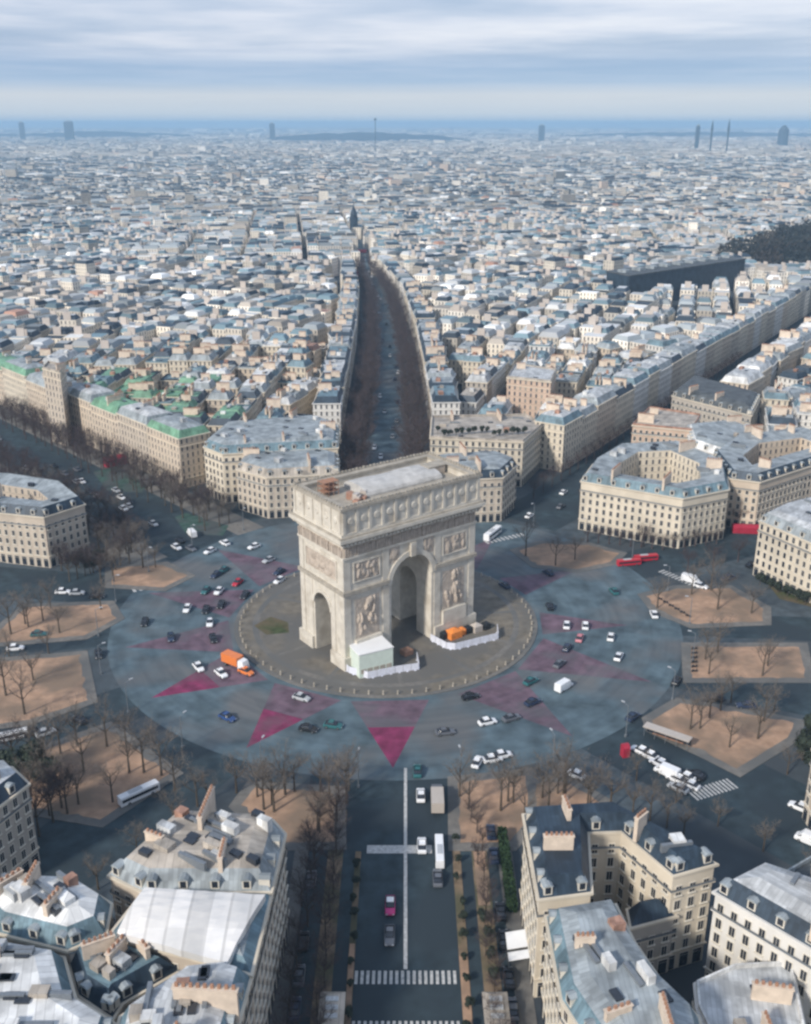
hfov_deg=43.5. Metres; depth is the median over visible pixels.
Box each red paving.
[128,540,650,735]
[152,671,413,766]
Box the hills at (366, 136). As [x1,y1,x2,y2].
[264,132,466,141]
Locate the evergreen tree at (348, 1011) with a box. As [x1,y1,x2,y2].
[344,1005,352,1019]
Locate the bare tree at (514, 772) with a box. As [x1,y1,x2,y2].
[486,756,529,801]
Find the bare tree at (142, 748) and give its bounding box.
[114,709,158,772]
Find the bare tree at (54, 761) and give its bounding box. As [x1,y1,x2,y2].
[25,745,68,792]
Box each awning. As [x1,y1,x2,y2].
[104,454,126,467]
[505,929,527,960]
[508,949,528,961]
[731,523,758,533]
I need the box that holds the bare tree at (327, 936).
[308,915,346,963]
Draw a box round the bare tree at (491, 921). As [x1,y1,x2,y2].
[482,902,502,927]
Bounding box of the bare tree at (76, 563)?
[62,542,85,578]
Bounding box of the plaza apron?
[0,469,810,927]
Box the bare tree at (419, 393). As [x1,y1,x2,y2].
[407,383,427,404]
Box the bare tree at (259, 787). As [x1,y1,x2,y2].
[238,745,281,809]
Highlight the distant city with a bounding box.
[0,127,810,375]
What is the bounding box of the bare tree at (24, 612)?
[14,598,34,626]
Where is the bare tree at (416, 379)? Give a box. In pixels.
[406,370,424,387]
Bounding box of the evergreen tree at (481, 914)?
[477,907,491,922]
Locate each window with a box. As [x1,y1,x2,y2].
[0,838,4,850]
[0,851,6,864]
[1,864,8,873]
[2,804,9,817]
[4,818,11,830]
[6,830,14,843]
[8,843,16,856]
[11,855,18,869]
[12,797,19,809]
[14,811,21,822]
[16,822,23,835]
[18,835,25,848]
[20,848,27,861]
[21,789,28,802]
[24,803,31,815]
[25,815,33,828]
[28,827,35,840]
[30,840,37,853]
[113,889,121,903]
[115,903,122,916]
[125,894,131,907]
[244,1005,248,1022]
[248,991,252,1007]
[249,1005,253,1023]
[252,974,256,992]
[254,991,257,1007]
[255,1006,258,1022]
[256,960,260,977]
[257,978,261,992]
[258,993,261,1007]
[259,946,263,963]
[259,1008,262,1022]
[260,962,264,978]
[261,977,265,993]
[262,993,266,1007]
[263,932,266,949]
[263,1008,266,1022]
[264,949,267,964]
[265,963,268,979]
[265,978,269,993]
[266,993,270,1007]
[267,936,270,951]
[268,951,271,965]
[269,964,272,980]
[269,980,272,994]
[270,924,273,938]
[271,938,274,952]
[271,952,275,966]
[272,967,275,980]
[273,912,276,926]
[273,927,276,941]
[274,942,277,955]
[275,903,278,916]
[275,956,278,968]
[276,917,279,930]
[277,930,280,944]
[278,893,280,906]
[279,921,282,934]
[280,882,283,896]
[281,897,283,910]
[282,873,285,886]
[282,924,285,937]
[283,886,285,900]
[285,878,288,890]
[286,891,288,904]
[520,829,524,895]
[526,927,528,940]
[528,886,530,899]
[530,897,532,910]
[531,922,533,936]
[531,963,534,976]
[532,908,534,921]
[533,934,535,948]
[534,920,536,933]
[538,968,543,979]
[539,954,543,965]
[540,939,544,951]
[541,925,545,937]
[541,985,544,998]
[542,970,545,984]
[543,956,545,969]
[543,998,546,1012]
[544,984,547,997]
[545,969,548,983]
[545,1011,548,1023]
[546,997,549,1011]
[547,982,550,997]
[549,1012,552,1023]
[550,997,553,1011]
[552,1011,556,1023]
[557,1002,560,1011]
[561,1010,568,1023]
[591,844,598,854]
[592,857,597,868]
[592,871,596,881]
[603,884,611,894]
[604,870,612,881]
[605,857,614,867]
[606,843,615,854]
[616,886,623,900]
[617,873,624,887]
[617,899,621,911]
[619,859,625,873]
[620,845,627,859]
[626,895,632,906]
[627,881,634,896]
[628,868,635,882]
[630,854,637,868]
[637,890,644,901]
[638,876,645,891]
[640,862,647,877]
[646,935,655,947]
[646,948,653,960]
[648,885,656,898]
[650,872,657,886]
[659,944,667,957]
[660,931,669,943]
[661,881,668,896]
[661,895,666,906]
[668,941,675,953]
[670,927,677,939]
[671,913,678,926]
[672,400,758,424]
[672,899,680,911]
[674,885,682,897]
[680,937,688,949]
[682,923,690,935]
[684,909,692,921]
[685,895,694,908]
[687,881,696,894]
[694,933,702,945]
[696,919,704,932]
[697,905,705,918]
[699,891,707,904]
[701,877,709,890]
[707,959,716,972]
[709,945,718,960]
[711,931,720,945]
[713,917,722,931]
[714,902,724,917]
[722,953,731,966]
[724,939,733,954]
[726,925,735,940]
[728,910,737,925]
[737,947,747,962]
[739,933,749,948]
[742,918,751,934]
[753,941,763,957]
[753,956,761,961]
[756,927,766,942]
[767,950,778,961]
[770,935,780,951]
[784,944,795,960]
[784,959,792,971]
[797,968,807,984]
[797,983,805,999]
[799,953,810,969]
[801,475,810,498]
[804,795,809,807]
[806,783,810,795]
[806,1007,810,1020]
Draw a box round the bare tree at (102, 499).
[91,484,118,516]
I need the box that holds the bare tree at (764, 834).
[749,817,780,851]
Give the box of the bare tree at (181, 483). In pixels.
[173,470,187,499]
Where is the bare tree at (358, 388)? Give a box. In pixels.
[347,381,373,397]
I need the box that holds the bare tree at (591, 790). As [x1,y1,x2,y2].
[579,769,609,802]
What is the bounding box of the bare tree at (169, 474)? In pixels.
[157,465,183,503]
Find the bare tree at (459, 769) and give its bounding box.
[442,739,477,796]
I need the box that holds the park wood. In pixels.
[718,216,810,263]
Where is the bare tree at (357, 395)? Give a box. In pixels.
[344,384,372,410]
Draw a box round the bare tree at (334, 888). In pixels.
[308,866,342,917]
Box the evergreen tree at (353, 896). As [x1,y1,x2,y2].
[349,892,356,902]
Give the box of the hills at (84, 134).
[0,131,189,137]
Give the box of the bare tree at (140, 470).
[127,456,148,487]
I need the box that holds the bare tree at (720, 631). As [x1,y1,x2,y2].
[706,609,736,652]
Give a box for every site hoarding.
[346,654,419,678]
[430,624,498,649]
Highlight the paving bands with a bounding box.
[253,580,518,686]
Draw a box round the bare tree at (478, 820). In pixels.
[469,806,488,832]
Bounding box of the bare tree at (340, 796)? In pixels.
[322,767,353,821]
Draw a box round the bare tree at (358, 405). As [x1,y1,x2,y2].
[341,403,364,422]
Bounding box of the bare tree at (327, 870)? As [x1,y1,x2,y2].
[320,856,345,894]
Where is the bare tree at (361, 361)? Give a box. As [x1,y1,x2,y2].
[354,356,372,366]
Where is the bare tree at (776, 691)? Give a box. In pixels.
[767,678,788,711]
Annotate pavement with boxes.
[0,407,263,534]
[0,465,166,564]
[0,601,124,646]
[0,650,97,728]
[19,722,182,827]
[105,562,195,590]
[228,781,346,850]
[270,850,307,1023]
[447,768,535,850]
[499,851,536,1023]
[510,541,626,572]
[526,775,612,806]
[638,585,771,627]
[642,697,803,776]
[681,642,810,682]
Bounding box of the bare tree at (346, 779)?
[324,744,366,803]
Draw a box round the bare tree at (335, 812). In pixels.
[321,794,349,831]
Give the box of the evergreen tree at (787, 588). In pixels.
[782,585,793,595]
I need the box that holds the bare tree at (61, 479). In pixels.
[51,463,76,487]
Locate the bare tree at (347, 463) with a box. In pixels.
[340,453,356,469]
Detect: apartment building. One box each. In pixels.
[0,350,16,406]
[0,356,43,417]
[0,473,89,567]
[0,760,40,877]
[0,860,114,963]
[0,938,116,1023]
[11,351,34,357]
[24,368,74,423]
[32,357,44,362]
[39,348,50,356]
[42,355,69,365]
[42,361,73,446]
[51,349,78,360]
[66,358,87,373]
[66,369,82,380]
[67,378,90,434]
[68,384,115,447]
[68,930,180,1022]
[72,349,100,368]
[81,367,107,382]
[83,349,107,356]
[84,373,109,388]
[89,391,138,454]
[93,356,116,368]
[94,375,116,390]
[100,371,123,388]
[103,349,116,357]
[104,366,133,383]
[106,784,289,987]
[111,892,275,1023]
[114,350,143,373]
[114,383,135,394]
[115,400,171,472]
[117,389,133,399]
[117,962,253,1023]
[123,372,154,386]
[131,368,159,390]
[131,381,157,401]
[132,340,158,355]
[136,350,151,368]
[145,356,169,377]
[145,413,210,487]
[146,366,161,389]
[148,397,165,409]
[151,392,174,405]
[153,347,171,357]
[153,387,183,399]
[159,371,181,389]
[162,340,179,347]
[165,405,190,415]
[168,346,191,373]
[168,385,187,390]
[170,333,194,354]
[172,394,198,407]
[174,342,189,351]
[174,383,190,386]
[178,368,200,379]
[178,374,197,384]
[179,386,206,412]
[183,407,210,427]
[188,346,218,368]
[189,363,207,373]
[190,382,209,412]
[194,372,215,393]
[199,342,210,347]
[200,374,221,382]
[203,410,339,502]
[204,344,224,360]
[205,367,232,374]
[206,381,235,414]
[206,411,241,436]
[207,343,231,357]
[212,363,236,376]
[215,337,236,351]
[215,374,243,396]
[218,359,238,377]
[219,404,246,419]
[224,350,248,364]
[225,393,257,419]
[226,399,251,419]
[231,344,254,357]
[234,385,262,414]
[235,447,339,518]
[237,360,261,383]
[237,374,271,409]
[243,339,257,357]
[245,339,264,357]
[248,356,266,362]
[250,371,275,394]
[252,344,259,356]
[254,362,279,392]
[256,406,283,418]
[260,357,284,378]
[262,338,284,356]
[262,398,285,416]
[264,388,297,413]
[266,353,286,372]
[270,351,292,359]
[273,355,291,370]
[277,347,289,351]
[278,371,301,388]
[280,343,292,347]
[284,383,309,413]
[285,407,310,416]
[286,353,313,377]
[286,379,316,414]
[287,331,312,342]
[287,339,311,359]
[300,369,319,390]
[306,342,321,368]
[312,388,342,442]
[313,367,319,376]
[314,382,343,428]
[317,370,345,421]
[318,342,327,362]
[319,360,347,403]
[319,364,346,414]
[320,359,348,395]
[325,350,349,389]
[326,346,350,384]
[327,324,353,364]
[327,334,351,377]
[333,336,352,371]
[334,314,355,351]
[335,304,356,318]
[336,319,354,358]
[337,297,357,314]
[337,298,357,330]
[338,288,358,317]
[338,300,357,329]
[338,308,356,345]
[340,284,358,311]
[341,289,358,315]
[342,278,358,288]
[342,327,354,361]
[402,281,420,304]
[403,280,421,313]
[405,287,423,318]
[406,293,425,320]
[408,294,420,317]
[409,297,424,330]
[411,300,428,336]
[412,308,425,335]
[413,306,436,343]
[415,319,435,348]
[416,322,440,355]
[417,321,435,359]
[418,329,442,368]
[420,333,440,373]
[421,336,446,379]
[421,340,446,385]
[422,345,448,390]
[424,355,444,399]
[425,358,447,401]
[426,360,455,412]
[427,377,457,418]
[429,385,458,425]
[429,408,542,486]
[430,390,460,416]
[439,441,517,522]
[448,352,467,383]
[454,348,470,352]
[457,343,477,352]
[459,387,484,414]
[462,346,485,391]
[463,335,481,346]
[465,368,492,403]
[476,363,498,397]
[477,403,508,413]
[484,357,506,395]
[488,362,501,395]
[488,395,512,413]
[491,354,509,392]
[496,350,518,363]
[502,342,525,360]
[502,348,521,362]
[503,337,529,356]
[506,362,556,417]
[507,357,513,371]
[519,794,718,997]
[521,356,539,365]
[524,350,550,361]
[528,351,546,365]
[529,338,553,358]
[534,402,583,471]
[534,408,545,418]
[538,393,562,411]
[541,899,701,1023]
[542,362,562,373]
[547,354,565,371]
[555,374,580,399]
[556,337,575,363]
[558,372,582,392]
[562,362,586,391]
[563,397,598,457]
[565,353,590,389]
[568,358,592,378]
[573,387,617,449]
[574,340,597,367]
[576,344,594,377]
[578,439,729,548]
[586,376,602,389]
[590,372,611,380]
[593,358,617,374]
[595,370,612,375]
[596,340,621,365]
[599,377,635,436]
[602,350,622,368]
[611,368,650,422]
[618,347,648,360]
[622,359,640,367]
[625,898,678,973]
[627,348,644,360]
[627,362,660,407]
[631,406,701,442]
[638,344,655,356]
[641,356,673,407]
[645,333,677,352]
[651,351,683,402]
[661,342,697,386]
[671,376,760,425]
[682,339,707,377]
[687,415,763,455]
[688,333,716,378]
[692,961,805,1023]
[699,331,723,372]
[703,863,810,1023]
[705,326,732,369]
[713,423,810,526]
[715,322,740,364]
[720,366,764,411]
[722,313,749,358]
[733,315,755,353]
[736,355,772,407]
[737,309,762,349]
[745,303,768,345]
[752,351,777,386]
[753,497,810,602]
[755,300,775,341]
[759,379,792,423]
[760,297,783,335]
[760,343,789,381]
[760,390,789,424]
[763,405,792,431]
[764,403,778,431]
[765,405,796,431]
[767,424,787,430]
[768,295,789,330]
[768,338,803,369]
[773,287,796,327]
[777,368,807,386]
[779,330,804,360]
[783,284,801,322]
[784,386,804,406]
[787,856,810,876]
[790,384,810,393]
[791,327,810,356]
[792,392,810,416]
[794,359,810,375]
[794,402,810,429]
[798,317,810,327]
[798,376,810,386]
[800,347,810,364]
[802,761,810,829]
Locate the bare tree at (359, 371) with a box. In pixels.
[348,363,374,387]
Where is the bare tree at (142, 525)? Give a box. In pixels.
[137,519,152,546]
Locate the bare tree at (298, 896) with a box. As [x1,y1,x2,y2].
[287,876,324,926]
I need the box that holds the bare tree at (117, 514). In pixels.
[95,506,126,535]
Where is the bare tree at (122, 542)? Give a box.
[107,527,130,565]
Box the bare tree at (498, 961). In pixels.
[486,944,509,968]
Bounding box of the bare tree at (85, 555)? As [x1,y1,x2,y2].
[72,544,90,575]
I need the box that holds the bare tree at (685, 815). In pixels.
[674,799,697,834]
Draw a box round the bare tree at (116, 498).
[103,485,130,523]
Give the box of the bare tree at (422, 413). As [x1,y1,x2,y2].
[407,402,428,421]
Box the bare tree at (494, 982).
[485,968,504,990]
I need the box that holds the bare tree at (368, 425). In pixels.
[353,403,377,436]
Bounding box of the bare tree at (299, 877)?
[286,862,318,906]
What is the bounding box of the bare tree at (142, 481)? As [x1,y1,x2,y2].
[135,473,155,501]
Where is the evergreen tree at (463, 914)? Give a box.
[458,910,467,921]
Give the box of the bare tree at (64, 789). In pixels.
[39,758,82,813]
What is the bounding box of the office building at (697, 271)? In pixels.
[606,254,746,300]
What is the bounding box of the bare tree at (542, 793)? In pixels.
[524,754,557,797]
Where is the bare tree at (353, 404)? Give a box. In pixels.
[343,387,372,415]
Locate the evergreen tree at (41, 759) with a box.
[30,755,61,782]
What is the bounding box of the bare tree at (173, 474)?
[164,465,183,482]
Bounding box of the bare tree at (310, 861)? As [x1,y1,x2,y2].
[295,830,327,880]
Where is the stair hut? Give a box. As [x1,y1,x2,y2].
[420,460,445,473]
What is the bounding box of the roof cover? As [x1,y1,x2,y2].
[117,887,265,963]
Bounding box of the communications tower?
[374,118,375,152]
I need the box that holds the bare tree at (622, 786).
[591,754,639,801]
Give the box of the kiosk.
[349,636,393,678]
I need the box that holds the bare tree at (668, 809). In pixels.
[656,784,683,827]
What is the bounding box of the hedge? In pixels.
[497,825,517,912]
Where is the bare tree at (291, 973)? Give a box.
[274,951,305,994]
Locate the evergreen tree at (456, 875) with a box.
[453,871,458,879]
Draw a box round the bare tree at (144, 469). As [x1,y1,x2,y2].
[137,458,160,492]
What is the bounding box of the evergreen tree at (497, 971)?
[488,966,499,979]
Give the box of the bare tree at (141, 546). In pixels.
[128,529,152,567]
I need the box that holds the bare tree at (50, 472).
[32,470,54,477]
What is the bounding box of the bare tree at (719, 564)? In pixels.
[697,546,728,590]
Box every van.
[187,528,196,537]
[554,677,572,692]
[653,761,680,775]
[681,572,699,582]
[794,828,810,845]
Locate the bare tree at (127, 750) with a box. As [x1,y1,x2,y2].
[108,720,144,772]
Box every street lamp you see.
[95,607,102,636]
[97,642,105,674]
[125,678,132,712]
[179,710,185,748]
[357,747,359,787]
[621,700,628,736]
[667,666,675,699]
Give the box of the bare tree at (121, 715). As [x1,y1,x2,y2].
[106,705,139,742]
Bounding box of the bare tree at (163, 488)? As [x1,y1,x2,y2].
[156,475,174,505]
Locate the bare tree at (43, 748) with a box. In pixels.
[17,730,59,759]
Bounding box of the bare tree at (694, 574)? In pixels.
[683,558,705,594]
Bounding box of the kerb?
[234,571,537,697]
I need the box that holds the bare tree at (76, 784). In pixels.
[54,757,90,804]
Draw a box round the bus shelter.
[643,722,692,750]
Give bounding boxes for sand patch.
[344,944,354,1023]
[459,956,471,1023]
[473,851,489,904]
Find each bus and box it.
[0,726,26,742]
[117,779,159,807]
[435,834,444,867]
[483,525,501,540]
[616,557,641,566]
[634,553,658,560]
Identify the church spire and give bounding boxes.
[709,122,713,150]
[726,119,729,150]
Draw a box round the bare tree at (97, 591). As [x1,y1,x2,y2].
[87,575,108,609]
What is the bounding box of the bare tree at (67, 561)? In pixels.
[54,548,79,581]
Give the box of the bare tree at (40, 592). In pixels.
[26,583,54,620]
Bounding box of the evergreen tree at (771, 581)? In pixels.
[765,578,775,585]
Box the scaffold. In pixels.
[317,477,338,493]
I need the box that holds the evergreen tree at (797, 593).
[792,588,801,599]
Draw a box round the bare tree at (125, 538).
[112,524,142,563]
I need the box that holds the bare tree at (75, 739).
[61,720,102,769]
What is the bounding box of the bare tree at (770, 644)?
[757,637,786,665]
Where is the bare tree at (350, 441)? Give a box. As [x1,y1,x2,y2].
[340,424,365,456]
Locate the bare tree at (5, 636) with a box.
[0,627,13,656]
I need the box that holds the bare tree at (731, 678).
[724,669,746,702]
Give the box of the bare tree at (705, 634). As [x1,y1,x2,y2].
[697,622,723,659]
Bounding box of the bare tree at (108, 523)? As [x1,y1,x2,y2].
[96,517,119,546]
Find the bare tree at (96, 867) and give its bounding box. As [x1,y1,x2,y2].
[81,850,112,889]
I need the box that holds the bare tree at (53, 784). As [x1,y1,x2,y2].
[29,768,67,822]
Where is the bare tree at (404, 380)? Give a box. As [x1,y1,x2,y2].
[395,367,417,390]
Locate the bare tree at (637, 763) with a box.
[626,745,650,780]
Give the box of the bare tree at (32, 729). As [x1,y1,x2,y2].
[14,707,59,757]
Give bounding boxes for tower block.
[18,121,25,138]
[63,120,74,139]
[269,122,274,138]
[538,124,544,140]
[694,124,699,147]
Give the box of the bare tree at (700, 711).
[690,688,719,728]
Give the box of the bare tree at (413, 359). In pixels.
[403,349,421,367]
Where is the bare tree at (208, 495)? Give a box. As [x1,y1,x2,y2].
[193,481,216,520]
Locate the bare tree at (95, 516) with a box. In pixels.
[86,503,111,541]
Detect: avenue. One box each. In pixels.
[0,419,261,561]
[0,567,132,605]
[0,627,110,654]
[0,687,146,753]
[36,734,248,888]
[286,775,517,1023]
[353,280,420,466]
[358,240,370,279]
[506,313,810,530]
[581,708,810,865]
[622,531,757,578]
[670,660,810,715]
[680,616,810,640]
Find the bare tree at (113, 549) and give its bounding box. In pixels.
[100,535,123,569]
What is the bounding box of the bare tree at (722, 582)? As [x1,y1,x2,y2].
[704,561,739,609]
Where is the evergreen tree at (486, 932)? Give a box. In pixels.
[483,924,495,940]
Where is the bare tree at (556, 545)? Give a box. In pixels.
[544,532,569,564]
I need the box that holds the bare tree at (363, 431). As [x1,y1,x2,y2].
[350,412,377,450]
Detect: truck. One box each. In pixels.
[221,649,249,667]
[430,784,443,812]
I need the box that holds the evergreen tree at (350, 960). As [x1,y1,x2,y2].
[347,956,354,964]
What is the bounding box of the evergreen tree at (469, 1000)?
[464,995,475,1008]
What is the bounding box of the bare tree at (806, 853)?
[801,846,810,857]
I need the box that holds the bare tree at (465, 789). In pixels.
[453,760,481,808]
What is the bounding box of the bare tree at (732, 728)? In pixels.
[721,711,748,747]
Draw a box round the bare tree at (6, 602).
[0,590,25,634]
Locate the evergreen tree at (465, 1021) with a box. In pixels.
[462,1019,470,1023]
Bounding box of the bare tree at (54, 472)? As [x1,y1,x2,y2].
[40,465,64,480]
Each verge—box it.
[310,810,346,1023]
[344,851,360,1023]
[452,851,472,1023]
[471,851,501,991]
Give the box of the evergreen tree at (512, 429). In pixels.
[509,426,516,434]
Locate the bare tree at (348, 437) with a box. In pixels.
[339,426,363,452]
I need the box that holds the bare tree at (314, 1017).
[298,988,334,1023]
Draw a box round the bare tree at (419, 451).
[397,441,424,456]
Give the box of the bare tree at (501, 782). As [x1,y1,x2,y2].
[477,752,519,810]
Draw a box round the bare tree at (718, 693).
[697,682,725,717]
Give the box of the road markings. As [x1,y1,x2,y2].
[132,533,737,1023]
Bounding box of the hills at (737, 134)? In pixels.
[566,132,810,136]
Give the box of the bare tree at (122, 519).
[108,503,128,526]
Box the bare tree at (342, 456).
[338,444,365,471]
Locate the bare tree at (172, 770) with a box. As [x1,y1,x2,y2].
[147,745,188,790]
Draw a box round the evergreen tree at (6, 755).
[0,747,24,771]
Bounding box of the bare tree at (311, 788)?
[305,778,330,811]
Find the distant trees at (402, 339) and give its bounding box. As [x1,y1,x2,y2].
[0,252,757,570]
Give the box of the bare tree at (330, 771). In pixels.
[311,748,344,796]
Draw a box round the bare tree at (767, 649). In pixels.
[751,635,782,675]
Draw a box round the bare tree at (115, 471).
[105,461,122,486]
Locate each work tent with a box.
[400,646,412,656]
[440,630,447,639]
[446,626,465,640]
[463,625,472,634]
[470,622,482,633]
[481,621,490,630]
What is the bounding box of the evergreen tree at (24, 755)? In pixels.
[16,739,43,770]
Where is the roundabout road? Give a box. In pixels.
[107,521,682,780]
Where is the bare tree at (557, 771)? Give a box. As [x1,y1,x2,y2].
[545,750,577,793]
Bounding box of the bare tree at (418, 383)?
[407,374,425,388]
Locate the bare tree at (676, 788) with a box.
[663,770,690,801]
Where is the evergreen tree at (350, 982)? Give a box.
[347,979,353,987]
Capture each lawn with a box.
[94,467,146,492]
[175,513,228,535]
[254,617,288,634]
[767,583,810,606]
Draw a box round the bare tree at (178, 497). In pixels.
[168,481,192,517]
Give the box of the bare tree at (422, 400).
[402,383,429,410]
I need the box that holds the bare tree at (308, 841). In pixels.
[295,817,334,867]
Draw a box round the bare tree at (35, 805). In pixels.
[21,768,59,836]
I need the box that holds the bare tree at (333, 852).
[319,829,347,872]
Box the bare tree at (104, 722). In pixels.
[81,693,123,746]
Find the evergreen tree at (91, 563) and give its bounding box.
[82,557,97,573]
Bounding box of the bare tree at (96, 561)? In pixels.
[84,542,115,580]
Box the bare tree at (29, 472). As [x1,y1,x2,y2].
[19,466,39,476]
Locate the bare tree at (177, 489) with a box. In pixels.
[169,479,187,509]
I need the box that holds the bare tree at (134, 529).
[114,519,140,552]
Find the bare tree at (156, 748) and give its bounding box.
[139,722,180,775]
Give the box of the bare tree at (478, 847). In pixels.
[469,836,490,863]
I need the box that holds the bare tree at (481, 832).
[474,819,492,845]
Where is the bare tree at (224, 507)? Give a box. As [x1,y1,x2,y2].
[218,499,235,523]
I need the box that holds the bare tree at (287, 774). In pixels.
[261,735,307,794]
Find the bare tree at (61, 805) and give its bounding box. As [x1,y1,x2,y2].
[35,758,70,807]
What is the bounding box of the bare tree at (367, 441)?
[345,431,375,453]
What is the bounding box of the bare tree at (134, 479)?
[125,465,146,496]
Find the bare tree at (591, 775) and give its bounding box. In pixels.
[573,752,608,802]
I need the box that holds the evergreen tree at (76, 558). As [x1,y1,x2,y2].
[68,551,84,567]
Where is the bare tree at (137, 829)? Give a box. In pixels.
[115,818,146,847]
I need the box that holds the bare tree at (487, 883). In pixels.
[478,873,499,894]
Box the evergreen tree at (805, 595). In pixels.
[799,590,810,604]
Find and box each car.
[6,643,24,650]
[24,727,42,737]
[30,629,47,636]
[35,727,56,736]
[55,587,70,594]
[69,588,84,595]
[69,715,87,725]
[88,592,104,598]
[94,648,102,658]
[111,487,120,492]
[123,497,132,502]
[123,503,132,508]
[140,617,148,626]
[148,520,158,526]
[167,632,174,641]
[171,543,181,550]
[174,537,185,543]
[183,603,191,612]
[185,544,196,551]
[192,661,204,671]
[200,585,211,594]
[201,604,209,613]
[203,547,216,554]
[206,617,213,626]
[209,633,217,642]
[210,570,221,578]
[213,586,224,594]
[214,667,227,678]
[216,599,225,608]
[218,711,236,722]
[219,539,230,545]
[219,565,229,573]
[232,578,243,586]
[237,666,253,676]
[240,590,249,598]
[247,542,260,549]
[262,555,275,563]
[272,567,285,575]
[273,575,285,583]
[288,996,301,1020]
[292,692,310,702]
[292,964,305,986]
[297,931,309,951]
[298,722,318,733]
[305,870,316,888]
[323,719,343,729]
[384,924,394,945]
[385,895,395,915]
[413,764,421,777]
[416,788,425,802]
[417,837,426,853]
[432,869,442,886]
[435,726,455,736]
[461,691,479,700]
[471,755,483,768]
[477,716,497,726]
[482,753,502,763]
[486,824,496,839]
[488,847,499,864]
[493,749,512,758]
[494,902,506,921]
[498,582,510,588]
[498,929,509,950]
[501,712,520,722]
[502,967,515,989]
[508,997,519,1021]
[523,676,538,685]
[524,697,541,707]
[525,512,533,518]
[542,569,554,575]
[545,602,553,610]
[552,659,565,668]
[556,503,564,508]
[559,489,567,494]
[562,643,572,652]
[563,621,569,629]
[568,768,585,780]
[575,633,583,642]
[582,621,588,629]
[607,632,614,641]
[608,587,618,594]
[613,652,623,661]
[625,711,640,722]
[630,745,648,752]
[638,749,659,758]
[648,757,669,764]
[649,610,657,618]
[665,773,685,782]
[667,781,689,794]
[671,676,681,685]
[681,771,695,779]
[683,778,700,790]
[685,769,705,781]
[693,581,707,589]
[705,693,724,701]
[722,573,735,580]
[736,700,755,709]
[745,561,753,568]
[787,800,803,811]
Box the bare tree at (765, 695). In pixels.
[754,680,781,721]
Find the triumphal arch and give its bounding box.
[288,451,484,671]
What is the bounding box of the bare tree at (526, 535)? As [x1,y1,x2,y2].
[509,513,539,555]
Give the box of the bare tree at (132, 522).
[123,512,142,540]
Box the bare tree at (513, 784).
[498,757,536,802]
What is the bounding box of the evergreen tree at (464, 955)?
[461,952,467,959]
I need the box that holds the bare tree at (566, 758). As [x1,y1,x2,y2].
[546,732,587,793]
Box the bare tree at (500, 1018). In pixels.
[486,1011,516,1023]
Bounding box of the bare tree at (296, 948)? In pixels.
[279,919,316,966]
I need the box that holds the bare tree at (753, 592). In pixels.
[741,584,765,613]
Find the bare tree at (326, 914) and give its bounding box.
[300,893,348,938]
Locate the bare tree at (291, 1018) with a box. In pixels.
[268,993,310,1023]
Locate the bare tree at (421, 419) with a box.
[409,411,432,443]
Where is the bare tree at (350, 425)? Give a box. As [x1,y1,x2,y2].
[339,412,367,436]
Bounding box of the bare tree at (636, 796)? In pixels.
[623,781,652,812]
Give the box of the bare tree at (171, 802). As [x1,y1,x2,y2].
[152,777,187,815]
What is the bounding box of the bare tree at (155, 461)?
[143,456,161,480]
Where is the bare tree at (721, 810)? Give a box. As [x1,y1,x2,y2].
[710,796,732,826]
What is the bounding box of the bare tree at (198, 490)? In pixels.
[182,483,202,514]
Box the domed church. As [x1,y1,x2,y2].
[349,200,357,231]
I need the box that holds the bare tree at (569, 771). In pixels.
[546,753,586,793]
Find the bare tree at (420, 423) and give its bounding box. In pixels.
[407,409,430,436]
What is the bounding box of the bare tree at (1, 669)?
[0,639,19,695]
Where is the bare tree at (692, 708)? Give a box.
[676,682,709,729]
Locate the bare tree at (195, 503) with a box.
[188,491,207,522]
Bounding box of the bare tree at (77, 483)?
[66,474,83,492]
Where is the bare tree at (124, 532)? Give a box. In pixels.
[108,521,135,553]
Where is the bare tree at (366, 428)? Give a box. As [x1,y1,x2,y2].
[350,418,375,443]
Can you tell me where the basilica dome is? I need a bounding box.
[777,125,789,144]
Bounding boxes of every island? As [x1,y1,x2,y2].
[0,604,115,641]
[0,654,86,723]
[20,728,169,818]
[111,565,186,586]
[238,573,532,694]
[241,787,335,842]
[458,776,527,842]
[520,543,618,568]
[535,782,598,805]
[647,588,762,623]
[652,703,793,767]
[691,646,804,677]
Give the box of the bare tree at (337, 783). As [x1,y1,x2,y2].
[325,760,351,798]
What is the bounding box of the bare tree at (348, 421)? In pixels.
[343,408,365,429]
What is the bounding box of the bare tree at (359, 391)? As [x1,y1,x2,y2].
[349,382,369,402]
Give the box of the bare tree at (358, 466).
[336,456,372,471]

